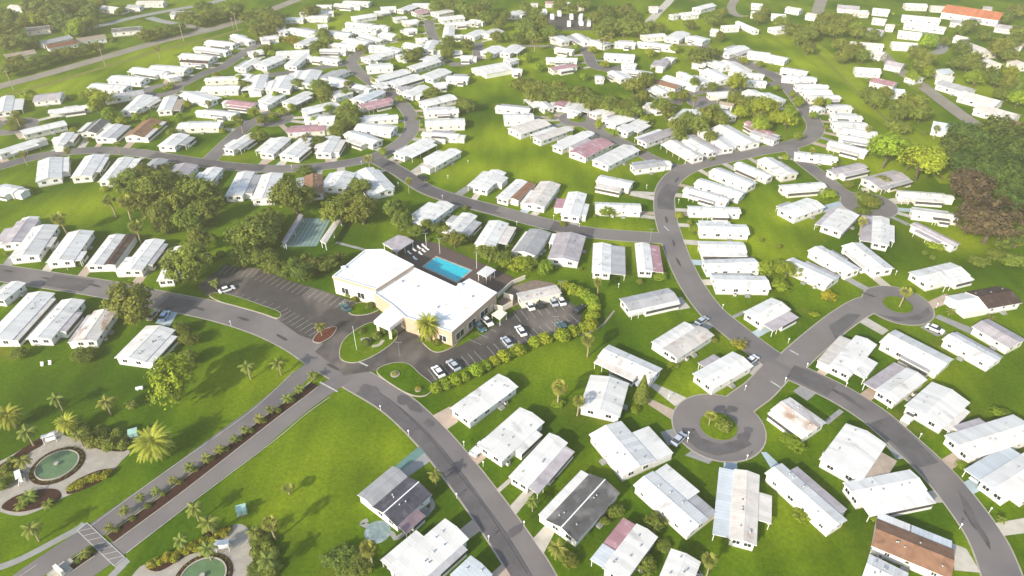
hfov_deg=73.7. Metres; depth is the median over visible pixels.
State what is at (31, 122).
road
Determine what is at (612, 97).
broadleaf tree
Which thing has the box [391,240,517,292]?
pool deck
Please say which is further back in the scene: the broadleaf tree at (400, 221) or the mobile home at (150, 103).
the mobile home at (150, 103)
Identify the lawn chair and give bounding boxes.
[40,360,51,365]
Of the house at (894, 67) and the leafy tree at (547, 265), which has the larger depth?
the house at (894, 67)
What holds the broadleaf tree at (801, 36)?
on the ground at (332, 456)
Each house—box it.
[4,49,36,59]
[7,5,24,12]
[25,25,51,35]
[38,35,72,48]
[46,40,77,50]
[76,34,106,43]
[99,5,129,14]
[111,26,141,36]
[126,5,144,11]
[135,1,166,7]
[169,11,194,18]
[545,1,553,7]
[577,5,583,11]
[648,6,658,13]
[669,13,679,20]
[678,11,699,19]
[692,3,715,13]
[710,28,718,36]
[720,25,739,32]
[735,21,758,34]
[751,3,762,10]
[767,25,786,34]
[770,13,785,20]
[785,6,803,15]
[805,12,818,21]
[837,5,859,13]
[850,41,883,51]
[852,10,869,18]
[853,67,881,78]
[867,28,884,36]
[868,49,887,60]
[869,77,897,88]
[871,17,886,25]
[872,8,889,16]
[878,87,905,99]
[883,60,906,72]
[884,24,894,32]
[889,41,917,51]
[897,30,921,40]
[901,14,940,25]
[902,3,927,10]
[903,22,946,33]
[904,75,923,84]
[929,5,944,12]
[930,121,948,136]
[932,68,953,77]
[934,74,953,83]
[935,80,975,95]
[949,19,964,26]
[952,35,970,43]
[956,91,1003,107]
[967,42,994,58]
[970,17,981,24]
[972,103,1020,121]
[981,56,1001,68]
[982,6,992,10]
[994,24,1012,34]
[1006,59,1023,71]
[1014,43,1023,50]
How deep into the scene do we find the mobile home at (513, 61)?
371.86 m
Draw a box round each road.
[0,0,300,88]
[0,49,418,171]
[0,118,37,134]
[0,265,555,575]
[13,357,327,575]
[68,372,356,575]
[88,0,224,29]
[143,83,182,96]
[145,17,208,31]
[177,41,262,85]
[203,118,255,160]
[254,112,292,125]
[265,62,352,76]
[369,156,661,242]
[424,20,439,39]
[449,42,483,65]
[517,44,571,48]
[559,113,595,125]
[581,46,621,70]
[582,124,683,171]
[654,45,1021,575]
[672,81,782,104]
[673,394,764,461]
[687,96,719,107]
[727,0,744,16]
[727,362,788,410]
[775,297,873,368]
[781,145,851,196]
[811,0,826,13]
[840,192,897,216]
[863,286,933,324]
[882,50,983,125]
[923,32,947,54]
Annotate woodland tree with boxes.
[938,130,974,165]
[945,119,976,133]
[945,145,991,172]
[953,122,990,137]
[966,130,1006,158]
[968,161,1005,186]
[975,145,1019,167]
[976,114,1016,134]
[985,126,1023,148]
[989,150,1023,186]
[989,179,1023,211]
[999,168,1023,189]
[1001,217,1023,247]
[1002,140,1023,165]
[1003,186,1023,212]
[1004,122,1023,137]
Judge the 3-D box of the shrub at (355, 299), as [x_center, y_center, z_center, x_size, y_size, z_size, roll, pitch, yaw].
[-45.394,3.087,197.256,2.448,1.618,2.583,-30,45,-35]
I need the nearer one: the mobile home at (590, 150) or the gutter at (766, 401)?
the gutter at (766, 401)
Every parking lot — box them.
[197,265,369,342]
[315,300,581,381]
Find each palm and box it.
[0,402,26,430]
[9,111,20,125]
[11,454,31,472]
[16,423,38,445]
[17,150,27,165]
[20,519,42,541]
[48,392,64,410]
[50,211,66,233]
[52,411,79,434]
[63,147,71,161]
[69,429,85,446]
[78,547,91,559]
[95,394,115,414]
[101,194,116,217]
[102,521,113,532]
[113,141,120,154]
[116,194,133,219]
[117,504,129,515]
[123,400,136,408]
[127,219,143,243]
[127,420,175,462]
[134,492,144,502]
[151,486,160,496]
[154,46,159,57]
[167,476,176,484]
[173,532,188,549]
[183,462,195,472]
[185,500,203,521]
[196,514,220,535]
[198,540,217,559]
[200,451,211,463]
[208,278,219,288]
[213,443,224,454]
[228,434,238,443]
[236,119,243,132]
[237,360,255,379]
[239,425,249,433]
[245,525,262,539]
[253,52,258,59]
[253,412,263,423]
[256,550,278,570]
[261,514,278,540]
[265,406,274,413]
[269,358,284,375]
[281,393,292,403]
[281,482,294,494]
[293,384,303,393]
[301,134,308,143]
[306,370,317,379]
[314,322,325,335]
[316,95,322,103]
[359,539,377,562]
[363,154,372,166]
[405,177,412,193]
[414,312,439,342]
[427,467,443,486]
[525,495,538,511]
[532,39,537,51]
[547,536,568,559]
[552,379,567,402]
[572,395,585,415]
[580,333,594,356]
[594,277,602,295]
[600,37,605,50]
[691,94,697,108]
[701,551,717,575]
[703,410,716,424]
[858,216,867,234]
[866,125,872,132]
[899,286,912,306]
[933,125,939,138]
[945,308,956,315]
[986,313,996,320]
[997,515,1006,523]
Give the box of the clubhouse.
[332,249,496,345]
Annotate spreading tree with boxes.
[866,131,913,168]
[896,143,949,180]
[902,147,926,170]
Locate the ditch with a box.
[768,35,945,180]
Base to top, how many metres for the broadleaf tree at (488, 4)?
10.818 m
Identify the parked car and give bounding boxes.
[146,310,159,320]
[157,310,170,321]
[213,282,229,291]
[218,285,234,293]
[339,302,351,311]
[417,174,427,180]
[431,365,445,378]
[446,359,460,371]
[474,321,486,332]
[481,315,493,326]
[500,336,512,347]
[514,325,526,336]
[527,303,534,310]
[536,301,544,308]
[549,298,558,306]
[556,321,567,328]
[557,295,566,305]
[572,304,586,314]
[633,378,639,386]
[670,431,687,446]
[694,316,709,325]
[747,354,759,363]
[925,323,944,334]
[968,475,979,483]
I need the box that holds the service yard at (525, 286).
[498,280,555,309]
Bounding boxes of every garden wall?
[494,293,512,310]
[497,275,524,297]
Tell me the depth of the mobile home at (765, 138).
287.67 m
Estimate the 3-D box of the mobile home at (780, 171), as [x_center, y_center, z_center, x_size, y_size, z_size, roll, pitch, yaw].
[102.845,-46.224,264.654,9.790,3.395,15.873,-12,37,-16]
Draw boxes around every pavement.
[74,522,84,531]
[115,557,129,570]
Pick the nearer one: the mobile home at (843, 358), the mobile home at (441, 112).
the mobile home at (843, 358)
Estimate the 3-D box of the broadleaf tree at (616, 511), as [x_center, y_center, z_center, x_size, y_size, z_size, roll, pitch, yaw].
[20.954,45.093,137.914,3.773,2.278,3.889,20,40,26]
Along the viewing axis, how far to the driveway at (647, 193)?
252.24 m
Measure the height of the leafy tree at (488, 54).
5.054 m
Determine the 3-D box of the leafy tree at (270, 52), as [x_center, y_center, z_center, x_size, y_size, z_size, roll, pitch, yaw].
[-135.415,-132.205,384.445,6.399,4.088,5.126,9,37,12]
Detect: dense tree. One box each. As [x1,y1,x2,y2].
[0,7,18,23]
[0,22,21,37]
[0,37,23,51]
[0,471,14,485]
[1,32,27,48]
[13,14,28,27]
[17,35,39,49]
[18,0,44,12]
[23,8,45,24]
[34,0,53,7]
[35,8,63,27]
[41,2,70,13]
[47,12,72,27]
[60,0,82,17]
[60,25,70,33]
[64,16,81,25]
[69,0,94,11]
[69,422,90,435]
[76,3,100,17]
[80,18,96,33]
[81,427,110,446]
[84,11,98,19]
[92,0,110,5]
[97,432,126,447]
[99,279,153,324]
[114,6,126,15]
[156,163,171,171]
[246,561,265,575]
[248,247,278,266]
[248,532,270,546]
[261,560,283,575]
[262,256,286,275]
[276,256,301,278]
[290,261,313,280]
[300,252,313,261]
[301,190,317,202]
[301,256,325,273]
[317,255,339,271]
[318,541,358,570]
[333,251,345,262]
[334,558,358,575]
[347,550,374,575]
[348,177,371,194]
[907,45,929,57]
[910,57,930,72]
[917,11,927,15]
[919,51,938,64]
[938,36,953,47]
[945,55,964,70]
[951,25,967,34]
[952,39,973,54]
[955,50,985,71]
[960,19,979,32]
[967,61,987,70]
[976,29,993,42]
[982,65,1001,81]
[986,37,1012,58]
[987,73,1004,88]
[992,85,1013,100]
[999,47,1022,62]
[999,74,1021,87]
[1000,10,1014,24]
[1000,34,1023,47]
[1006,3,1023,19]
[1008,24,1023,36]
[1009,81,1023,93]
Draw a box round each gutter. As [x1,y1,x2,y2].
[0,52,419,172]
[0,264,556,575]
[183,44,263,86]
[202,120,255,160]
[370,157,660,243]
[653,46,1022,575]
[671,394,766,462]
[672,81,779,104]
[726,364,788,411]
[780,297,873,367]
[785,149,848,196]
[861,286,934,325]
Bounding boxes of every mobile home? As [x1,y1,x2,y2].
[0,95,25,117]
[0,137,48,159]
[0,184,30,200]
[0,216,40,250]
[0,281,28,306]
[0,291,56,346]
[8,224,59,263]
[19,120,67,139]
[26,298,85,345]
[32,92,65,106]
[36,157,70,187]
[46,229,94,268]
[48,105,92,117]
[51,132,79,151]
[67,309,117,348]
[71,154,109,183]
[77,119,111,138]
[85,233,137,271]
[87,83,132,93]
[95,123,131,142]
[98,156,141,186]
[105,89,144,104]
[107,75,149,86]
[114,238,168,276]
[114,325,178,368]
[121,94,152,116]
[123,118,166,142]
[127,67,171,79]
[137,96,161,112]
[147,158,168,176]
[148,64,192,76]
[156,245,187,286]
[157,95,184,116]
[157,133,195,151]
[166,73,182,83]
[170,163,197,177]
[176,121,223,133]
[178,53,217,63]
[179,59,211,68]
[179,91,222,107]
[192,46,231,57]
[194,109,239,120]
[196,166,222,185]
[200,85,241,96]
[204,40,238,49]
[204,76,238,85]
[221,99,258,113]
[223,133,257,155]
[225,170,260,201]
[229,34,255,45]
[234,57,260,72]
[236,73,254,80]
[241,74,268,96]
[247,49,264,57]
[251,172,282,205]
[252,56,285,70]
[255,137,291,159]
[257,93,285,110]
[259,35,278,44]
[265,80,276,93]
[267,75,293,94]
[275,29,288,36]
[276,49,309,59]
[279,137,314,162]
[282,91,313,109]
[284,53,310,70]
[285,17,304,24]
[286,124,330,139]
[287,27,318,37]
[289,70,303,78]
[293,69,321,89]
[294,37,317,48]
[296,173,325,200]
[299,10,333,17]
[301,101,340,116]
[304,115,335,125]
[305,15,329,22]
[306,55,342,65]
[314,135,346,158]
[317,5,332,9]
[317,23,327,29]
[319,48,347,56]
[319,69,349,79]
[323,76,357,89]
[323,171,355,193]
[327,30,355,39]
[327,42,358,51]
[329,90,352,102]
[333,3,361,10]
[341,28,377,35]
[342,0,371,7]
[342,38,373,48]
[343,130,382,150]
[345,22,375,29]
[349,84,373,94]
[350,90,385,104]
[351,13,377,22]
[354,122,397,138]
[354,167,394,198]
[356,34,387,44]
[357,113,398,124]
[358,97,393,112]
[358,466,431,536]
[360,51,396,63]
[366,63,393,74]
[368,45,384,52]
[371,69,411,83]
[371,82,389,90]
[373,10,390,16]
[373,25,389,32]
[377,32,399,41]
[380,6,396,13]
[380,519,468,575]
[381,46,402,53]
[387,74,423,89]
[392,16,406,23]
[394,137,436,162]
[395,53,411,62]
[395,86,409,94]
[397,4,418,13]
[400,28,417,35]
[401,42,424,50]
[402,19,418,26]
[402,85,429,100]
[407,59,441,73]
[411,9,430,16]
[411,201,453,231]
[412,3,429,8]
[415,37,427,43]
[417,94,456,108]
[418,54,442,61]
[420,68,451,83]
[420,148,461,174]
[421,130,465,143]
[422,40,443,54]
[423,106,458,118]
[425,118,464,131]
[430,9,454,17]
[432,81,447,92]
[438,15,464,24]
[442,26,454,37]
[442,212,481,238]
[444,21,475,29]
[445,74,469,85]
[450,374,517,428]
[450,555,492,575]
[452,34,462,41]
[452,50,462,57]
[460,55,476,63]
[463,29,485,41]
[467,169,507,195]
[469,19,485,26]
[472,62,513,78]
[474,220,516,246]
[477,407,544,466]
[480,45,505,57]
[481,29,503,39]
[494,104,531,113]
[496,179,535,205]
[500,44,525,57]
[503,58,518,67]
[503,113,533,126]
[507,119,551,139]
[508,10,526,19]
[509,433,574,498]
[511,68,521,77]
[511,229,550,258]
[520,181,560,212]
[523,99,553,113]
[530,126,573,145]
[538,470,619,546]
[546,56,577,65]
[547,63,577,75]
[547,232,585,267]
[548,35,571,46]
[550,100,569,112]
[552,131,594,154]
[554,47,575,56]
[554,191,588,222]
[567,33,590,46]
[567,101,592,118]
[568,138,613,162]
[579,375,628,422]
[589,39,613,50]
[589,109,616,119]
[589,421,672,481]
[590,518,657,575]
[592,144,639,171]
[592,242,625,279]
[594,75,604,84]
[594,345,662,386]
[595,175,634,196]
[595,202,641,218]
[602,114,638,129]
[603,53,634,63]
[607,70,632,83]
[614,40,635,50]
[616,118,650,137]
[619,288,679,319]
[621,62,637,69]
[621,68,652,78]
[629,159,672,174]
[633,464,715,539]
[634,128,674,148]
[635,242,663,277]
[636,41,675,52]
[640,33,666,41]
[642,102,661,115]
[646,86,669,98]
[649,79,680,92]
[650,58,670,72]
[652,322,713,363]
[660,140,704,163]
[660,548,702,575]
[661,75,700,91]
[664,31,689,43]
[665,57,676,65]
[668,109,701,129]
[676,71,710,88]
[680,134,721,158]
[682,186,730,206]
[685,35,710,45]
[687,206,741,220]
[692,61,705,70]
[692,351,753,394]
[694,178,745,203]
[696,220,749,240]
[697,128,736,154]
[698,241,747,259]
[699,68,728,85]
[701,257,759,276]
[705,59,728,72]
[706,91,734,101]
[708,167,756,192]
[710,124,760,151]
[710,273,770,297]
[712,467,771,550]
[718,45,752,58]
[719,101,733,111]
[720,60,752,71]
[722,109,736,121]
[728,71,764,79]
[734,162,773,183]
[741,89,763,98]
[743,121,776,134]
[744,298,798,335]
[746,79,766,88]
[747,50,770,60]
[750,130,780,145]
[756,92,785,107]
[757,157,797,181]
[762,54,788,65]
[765,463,846,536]
[767,397,825,441]
[776,198,824,223]
[778,182,826,197]
[780,67,808,75]
[781,74,816,83]
[782,257,839,290]
[793,83,829,91]
[794,151,837,165]
[799,89,833,98]
[805,95,841,105]
[807,245,860,279]
[809,105,825,115]
[814,208,859,238]
[816,335,877,384]
[819,423,896,481]
[825,104,852,114]
[826,140,869,159]
[826,163,868,180]
[828,113,863,122]
[830,120,867,131]
[836,127,877,142]
[838,134,869,148]
[841,242,894,277]
[842,469,935,521]
[859,215,894,251]
[860,170,912,193]
[862,362,927,408]
[862,554,908,575]
[870,513,954,575]
[878,330,953,378]
[895,190,954,207]
[904,382,969,437]
[908,262,974,291]
[909,207,958,226]
[909,222,960,251]
[941,332,1002,371]
[943,414,1023,464]
[944,286,1022,318]
[962,447,1023,506]
[971,319,1023,353]
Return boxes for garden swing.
[14,469,26,485]
[40,432,57,444]
[214,539,230,552]
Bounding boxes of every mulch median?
[69,551,93,572]
[107,383,317,541]
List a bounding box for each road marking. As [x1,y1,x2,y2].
[91,371,293,525]
[128,398,327,551]
[319,381,337,391]
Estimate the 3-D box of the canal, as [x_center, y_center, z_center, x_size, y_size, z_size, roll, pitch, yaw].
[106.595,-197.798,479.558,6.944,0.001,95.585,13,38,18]
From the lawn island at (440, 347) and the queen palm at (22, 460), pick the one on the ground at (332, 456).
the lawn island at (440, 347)
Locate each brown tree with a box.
[946,166,998,208]
[952,192,1023,243]
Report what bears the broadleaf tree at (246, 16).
on the ground at (332, 456)
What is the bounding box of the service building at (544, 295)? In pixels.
[516,285,561,308]
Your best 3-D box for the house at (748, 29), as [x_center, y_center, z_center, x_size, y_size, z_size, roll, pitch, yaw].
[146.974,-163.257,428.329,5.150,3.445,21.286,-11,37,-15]
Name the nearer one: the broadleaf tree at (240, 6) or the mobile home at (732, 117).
the mobile home at (732, 117)
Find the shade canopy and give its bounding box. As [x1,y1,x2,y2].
[491,309,506,319]
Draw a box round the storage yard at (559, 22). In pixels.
[544,13,592,29]
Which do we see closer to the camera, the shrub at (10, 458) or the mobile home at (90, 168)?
the shrub at (10, 458)
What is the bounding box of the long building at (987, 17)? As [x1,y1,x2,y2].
[940,5,1002,26]
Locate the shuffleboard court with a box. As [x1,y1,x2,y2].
[280,218,329,246]
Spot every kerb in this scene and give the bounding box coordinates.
[66,552,94,575]
[107,382,317,542]
[209,292,280,318]
[312,326,336,342]
[339,322,397,362]
[348,302,378,315]
[376,362,432,396]
[418,335,458,352]
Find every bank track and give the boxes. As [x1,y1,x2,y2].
[0,28,243,97]
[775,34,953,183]
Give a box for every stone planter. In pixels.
[390,371,399,377]
[415,386,421,391]
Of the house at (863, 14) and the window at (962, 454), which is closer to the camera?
the window at (962, 454)
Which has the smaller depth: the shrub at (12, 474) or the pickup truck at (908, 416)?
the shrub at (12, 474)
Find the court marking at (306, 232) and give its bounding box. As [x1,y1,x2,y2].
[282,219,329,245]
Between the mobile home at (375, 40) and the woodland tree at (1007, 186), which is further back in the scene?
the mobile home at (375, 40)
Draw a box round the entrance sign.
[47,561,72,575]
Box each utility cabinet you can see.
[127,427,138,439]
[235,503,247,516]
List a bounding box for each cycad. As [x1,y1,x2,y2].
[13,499,28,510]
[16,488,38,505]
[41,497,56,510]
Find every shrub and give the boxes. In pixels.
[0,463,13,474]
[0,478,9,490]
[6,455,18,464]
[10,470,22,479]
[66,483,74,491]
[74,482,84,489]
[74,556,83,563]
[76,423,91,433]
[83,435,98,448]
[85,546,94,553]
[92,424,109,435]
[93,471,100,480]
[94,435,107,447]
[99,186,109,191]
[100,470,111,477]
[102,437,118,451]
[110,427,126,437]
[113,526,120,532]
[115,439,130,450]
[129,515,136,521]
[144,502,151,508]
[145,559,154,568]
[151,556,158,563]
[160,490,166,496]
[161,553,170,562]
[169,554,179,563]
[171,550,180,557]
[176,478,183,484]
[182,548,190,554]
[186,543,194,551]
[188,540,196,548]
[192,544,202,552]
[197,536,205,543]
[214,528,223,536]
[216,250,225,257]
[218,128,226,132]
[220,531,227,537]
[249,545,261,557]
[254,528,265,538]
[258,538,273,550]
[262,563,276,575]
[269,546,279,555]
[351,296,358,301]
[357,327,365,333]
[361,338,371,345]
[365,301,374,308]
[370,331,381,340]
[380,328,387,334]
[432,338,440,345]
[559,221,567,226]
[636,279,643,283]
[675,211,684,217]
[711,337,717,342]
[715,417,732,432]
[781,154,789,159]
[929,255,936,259]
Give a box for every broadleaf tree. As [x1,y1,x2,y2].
[0,63,19,76]
[3,54,25,66]
[5,117,26,124]
[6,125,20,131]
[8,345,27,359]
[14,59,35,71]
[26,54,49,68]
[41,50,57,64]
[51,48,63,60]
[59,46,80,59]
[68,345,96,363]
[77,43,92,56]
[87,41,104,52]
[108,166,147,194]
[121,191,159,212]
[132,163,155,176]
[133,168,178,198]
[134,29,154,41]
[141,201,174,223]
[149,25,167,38]
[150,216,172,233]
[154,188,194,212]
[158,240,213,283]
[159,24,177,36]
[159,167,186,189]
[165,128,177,135]
[170,22,186,32]
[170,205,206,230]
[171,321,189,334]
[173,171,217,200]
[174,9,195,24]
[177,330,201,345]
[178,349,198,364]
[182,14,206,27]
[185,225,218,250]
[188,196,218,222]
[192,0,212,9]
[195,8,213,23]
[203,185,224,201]
[206,5,228,21]
[217,1,240,19]
[222,214,281,248]
[226,242,258,267]
[231,115,242,121]
[232,2,244,16]
[237,11,253,21]
[237,80,250,86]
[246,18,262,26]
[246,206,284,227]
[249,6,275,18]
[249,24,267,37]
[249,128,269,142]
[256,20,277,34]
[256,114,269,124]
[257,9,285,21]
[261,44,273,51]
[266,176,316,214]
[274,18,284,28]
[290,78,303,86]
[293,164,314,174]
[300,4,320,16]
[307,78,330,91]
[308,41,323,51]
[310,135,326,145]
[313,27,330,36]
[315,86,334,101]
[317,35,333,47]
[317,196,352,224]
[327,124,345,136]
[332,117,350,131]
[333,102,357,116]
[334,188,363,202]
[337,194,379,224]
[339,111,361,127]
[343,80,354,87]
[382,197,410,217]
[389,211,410,231]
[399,49,420,62]
[407,224,424,236]
[413,46,424,54]
[421,218,432,231]
[422,87,441,97]
[428,0,444,10]
[430,223,441,231]
[436,225,449,235]
[439,46,454,58]
[440,229,467,247]
[441,34,457,46]
[442,0,457,10]
[454,0,470,16]
[455,96,464,105]
[459,98,478,112]
[461,38,474,50]
[468,2,486,18]
[474,244,489,254]
[478,0,493,9]
[478,9,498,24]
[479,244,500,262]
[489,31,502,43]
[491,17,507,29]
[494,250,513,265]
[498,10,511,18]
[509,77,526,90]
[510,31,524,43]
[513,17,537,36]
[518,2,532,11]
[519,79,536,90]
[523,28,540,44]
[523,87,537,101]
[527,5,541,15]
[529,12,550,31]
[530,79,547,89]
[531,90,547,101]
[537,83,552,91]
[538,85,556,92]
[541,24,558,39]
[543,88,552,101]
[546,89,562,101]
[551,0,567,9]
[551,78,567,88]
[553,550,566,561]
[560,84,574,92]
[560,92,571,100]
[562,550,579,569]
[565,2,578,13]
[566,90,578,102]
[572,84,588,95]
[573,95,586,103]
[577,0,592,10]
[582,98,597,110]
[583,87,594,94]
[586,10,605,24]
[588,95,606,106]
[591,21,615,38]
[592,101,606,109]
[596,95,608,102]
[597,3,615,17]
[598,516,610,524]
[600,100,614,110]
[601,16,620,31]
[605,93,620,103]
[606,504,625,518]
[610,101,621,111]
[612,105,626,115]
[614,17,634,36]
[615,2,636,19]
[619,98,632,107]
[620,77,645,94]
[621,107,636,117]
[625,11,644,24]
[626,94,641,106]
[629,104,645,115]
[631,23,649,38]
[635,554,656,575]
[636,71,655,88]
[636,88,653,104]
[643,20,657,31]
[643,511,667,532]
[650,95,671,109]
[655,22,666,32]
[656,538,671,553]
[660,102,676,120]
[667,117,686,131]
[672,127,688,141]
[676,89,689,102]
[677,110,694,121]
[683,19,695,30]
[686,46,714,62]
[686,113,709,135]
[690,76,699,85]
[697,106,717,123]
[700,47,718,57]
[703,13,723,26]
[703,130,719,141]
[706,82,718,91]
[707,102,723,113]
[713,111,729,124]
[715,31,724,41]
[716,7,728,17]
[727,89,745,104]
[742,95,759,110]
[749,109,770,118]
[752,11,765,24]
[759,5,770,15]
[773,15,791,25]
[781,22,800,36]
[791,30,810,45]
[795,24,819,40]
[802,40,817,55]
[808,20,828,36]
[816,10,837,23]
[825,20,848,38]
[831,37,848,50]
[834,48,853,64]
[835,12,861,26]
[842,40,867,58]
[842,180,855,187]
[848,23,866,39]
[853,190,874,202]
[854,206,870,214]
[855,47,873,63]
[856,85,878,103]
[862,88,889,109]
[862,196,882,207]
[863,27,881,42]
[875,175,891,181]
[878,85,893,97]
[884,118,904,134]
[887,100,913,118]
[893,90,929,118]
[896,186,908,190]
[898,121,913,134]
[908,102,934,123]
[967,254,990,267]
[985,248,1004,260]
[991,236,1013,249]
[999,252,1023,267]
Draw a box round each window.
[341,287,349,294]
[357,291,364,299]
[439,334,446,342]
[456,327,463,340]
[468,317,475,329]
[480,306,487,318]
[732,540,740,544]
[743,542,751,547]
[826,464,833,470]
[844,474,852,480]
[927,420,935,426]
[960,451,966,458]
[981,484,989,491]
[993,493,1001,500]
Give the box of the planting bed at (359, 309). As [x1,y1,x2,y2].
[349,303,378,314]
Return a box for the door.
[902,561,909,566]
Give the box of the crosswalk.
[78,524,123,564]
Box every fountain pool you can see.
[29,446,84,484]
[176,552,232,575]
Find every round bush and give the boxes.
[429,382,442,393]
[439,378,453,389]
[448,373,461,385]
[458,372,470,381]
[468,362,485,376]
[480,360,491,370]
[488,355,501,365]
[497,349,511,361]
[507,347,516,356]
[511,343,526,355]
[527,336,542,346]
[536,332,552,343]
[553,327,570,341]
[557,280,568,291]
[564,283,579,295]
[567,325,580,336]
[575,285,584,295]
[577,322,588,333]
[578,288,592,299]
[582,318,598,330]
[584,293,599,305]
[585,310,599,319]
[587,302,600,311]
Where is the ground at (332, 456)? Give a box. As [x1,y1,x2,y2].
[0,0,1023,575]
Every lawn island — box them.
[1,122,23,129]
[153,87,169,92]
[209,293,279,317]
[268,116,280,121]
[340,322,396,361]
[377,362,430,395]
[419,335,456,351]
[570,116,585,121]
[700,413,736,439]
[857,201,880,209]
[883,296,912,312]
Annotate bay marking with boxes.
[255,272,350,307]
[490,316,576,353]
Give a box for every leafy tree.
[19,88,37,100]
[27,12,38,26]
[65,26,80,38]
[67,18,85,36]
[69,127,78,133]
[77,91,87,99]
[82,15,99,31]
[85,87,103,97]
[86,99,104,112]
[90,89,117,106]
[101,106,118,120]
[114,116,127,124]
[131,112,142,120]
[141,115,155,121]
[143,350,198,409]
[151,123,163,129]
[162,83,175,89]
[174,113,182,120]
[182,100,191,107]
[235,74,243,81]
[246,106,261,117]
[267,50,275,55]
[267,112,277,117]
[276,107,287,115]
[286,103,295,110]
[311,51,320,56]
[324,103,335,112]
[338,99,352,106]
[340,88,353,93]
[356,43,366,49]
[369,76,377,82]
[379,147,386,155]
[394,95,405,103]
[395,33,406,40]
[414,32,423,38]
[433,43,443,51]
[485,51,492,58]
[499,259,512,268]
[501,32,509,39]
[507,255,526,271]
[518,256,537,272]
[521,52,532,62]
[534,62,545,71]
[537,259,553,275]
[551,399,565,408]
[574,44,582,51]
[579,72,589,80]
[587,45,596,53]
[594,120,603,127]
[599,60,609,67]
[599,206,620,216]
[609,128,618,134]
[631,405,640,414]
[639,115,649,122]
[644,47,655,57]
[652,272,666,280]
[666,362,679,369]
[667,91,676,100]
[670,43,680,52]
[681,50,691,61]
[688,225,697,231]
[716,48,723,57]
[725,71,751,90]
[731,104,748,119]
[739,57,747,64]
[749,95,780,112]
[749,116,772,129]
[755,260,776,276]
[756,60,764,67]
[768,111,779,125]
[770,277,789,292]
[771,97,780,111]
[771,258,782,263]
[772,84,781,91]
[773,260,803,277]
[775,110,798,128]
[779,431,806,453]
[783,105,797,117]
[789,91,796,97]
[791,507,811,523]
[792,95,804,106]
[793,131,805,140]
[808,110,819,117]
[808,311,819,316]
[813,95,824,105]
[819,189,836,198]
[825,98,831,105]
[848,22,862,32]
[870,516,876,521]
[904,69,920,80]
[917,32,939,50]
[920,64,936,79]
[924,241,946,250]
[954,460,969,468]
[963,68,987,87]
[988,406,1010,417]
[999,64,1020,76]
[1005,90,1023,108]
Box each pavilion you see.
[282,214,303,249]
[320,219,341,249]
[382,235,413,253]
[477,266,495,283]
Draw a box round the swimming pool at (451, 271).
[422,256,472,282]
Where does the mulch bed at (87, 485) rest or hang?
on the path at (96, 459)
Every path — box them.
[0,430,129,515]
[0,526,77,569]
[108,566,125,575]
[132,524,258,575]
[336,242,364,249]
[360,496,434,540]
[496,478,510,491]
[551,310,614,336]
[731,310,744,317]
[825,409,842,423]
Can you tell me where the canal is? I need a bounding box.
[644,0,673,22]
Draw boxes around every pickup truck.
[469,438,483,457]
[900,410,914,423]
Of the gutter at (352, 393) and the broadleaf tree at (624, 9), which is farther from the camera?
the broadleaf tree at (624, 9)
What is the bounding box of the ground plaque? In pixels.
[65,558,73,565]
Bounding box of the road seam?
[400,408,527,573]
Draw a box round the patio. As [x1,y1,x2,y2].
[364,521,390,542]
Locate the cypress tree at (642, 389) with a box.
[633,375,649,404]
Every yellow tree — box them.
[281,34,299,46]
[729,338,746,349]
[820,289,838,301]
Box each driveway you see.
[3,253,12,265]
[15,133,23,138]
[42,263,51,271]
[77,139,88,147]
[77,265,89,276]
[123,142,134,147]
[133,271,150,284]
[156,310,176,325]
[260,159,272,164]
[279,124,286,131]
[290,120,304,123]
[394,447,423,470]
[402,453,429,475]
[410,162,423,172]
[433,406,457,429]
[454,186,472,195]
[460,520,480,538]
[469,453,485,464]
[471,194,479,199]
[492,563,509,575]
[510,491,533,514]
[533,526,553,553]
[534,115,558,118]
[545,118,559,121]
[550,123,565,126]
[630,191,654,194]
[630,192,653,199]
[640,211,654,214]
[640,214,655,218]
[648,399,672,418]
[651,383,685,405]
[660,429,675,444]
[675,193,683,197]
[675,208,687,211]
[677,297,689,309]
[678,184,693,187]
[678,223,689,226]
[683,239,698,244]
[686,451,711,463]
[691,259,701,264]
[694,322,712,329]
[698,169,708,176]
[701,279,711,284]
[722,163,733,169]
[724,463,736,469]
[747,157,757,163]
[750,361,761,374]
[752,327,770,336]
[761,452,778,467]
[793,386,815,400]
[810,142,826,147]
[817,369,827,375]
[819,137,837,141]
[822,206,846,212]
[823,131,837,136]
[823,201,842,209]
[846,278,868,290]
[860,317,888,334]
[860,387,875,400]
[870,277,890,285]
[886,445,904,458]
[890,200,909,203]
[890,216,909,224]
[896,212,909,217]
[898,208,910,211]
[899,419,913,426]
[921,322,946,336]
[928,294,948,308]
[928,490,943,502]
[934,314,972,333]
[941,453,961,469]
[952,543,980,572]
[963,479,980,493]
[995,518,1023,535]
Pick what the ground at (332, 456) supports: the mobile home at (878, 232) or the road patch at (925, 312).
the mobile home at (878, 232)
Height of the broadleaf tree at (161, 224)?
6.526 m
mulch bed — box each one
[0,438,44,477]
[1,488,60,511]
[66,468,113,493]
[99,441,126,451]
[147,526,232,570]
[313,327,335,341]
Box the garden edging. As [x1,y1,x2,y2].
[372,340,384,346]
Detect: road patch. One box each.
[41,275,93,290]
[147,152,265,170]
[158,296,197,312]
[326,364,338,370]
[356,390,531,575]
[360,384,378,396]
[371,158,498,212]
[397,394,411,404]
[407,401,421,411]
[424,419,433,426]
[506,523,523,537]
[550,222,594,236]
[657,184,679,209]
[682,428,751,454]
[725,405,737,412]
[737,431,750,441]
[744,427,752,433]
[787,365,836,394]
[829,313,859,338]
[838,392,864,409]
[872,416,937,467]
[880,307,930,320]
[958,490,987,542]
[963,510,976,529]
[983,531,990,549]
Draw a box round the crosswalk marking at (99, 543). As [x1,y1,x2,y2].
[77,523,124,565]

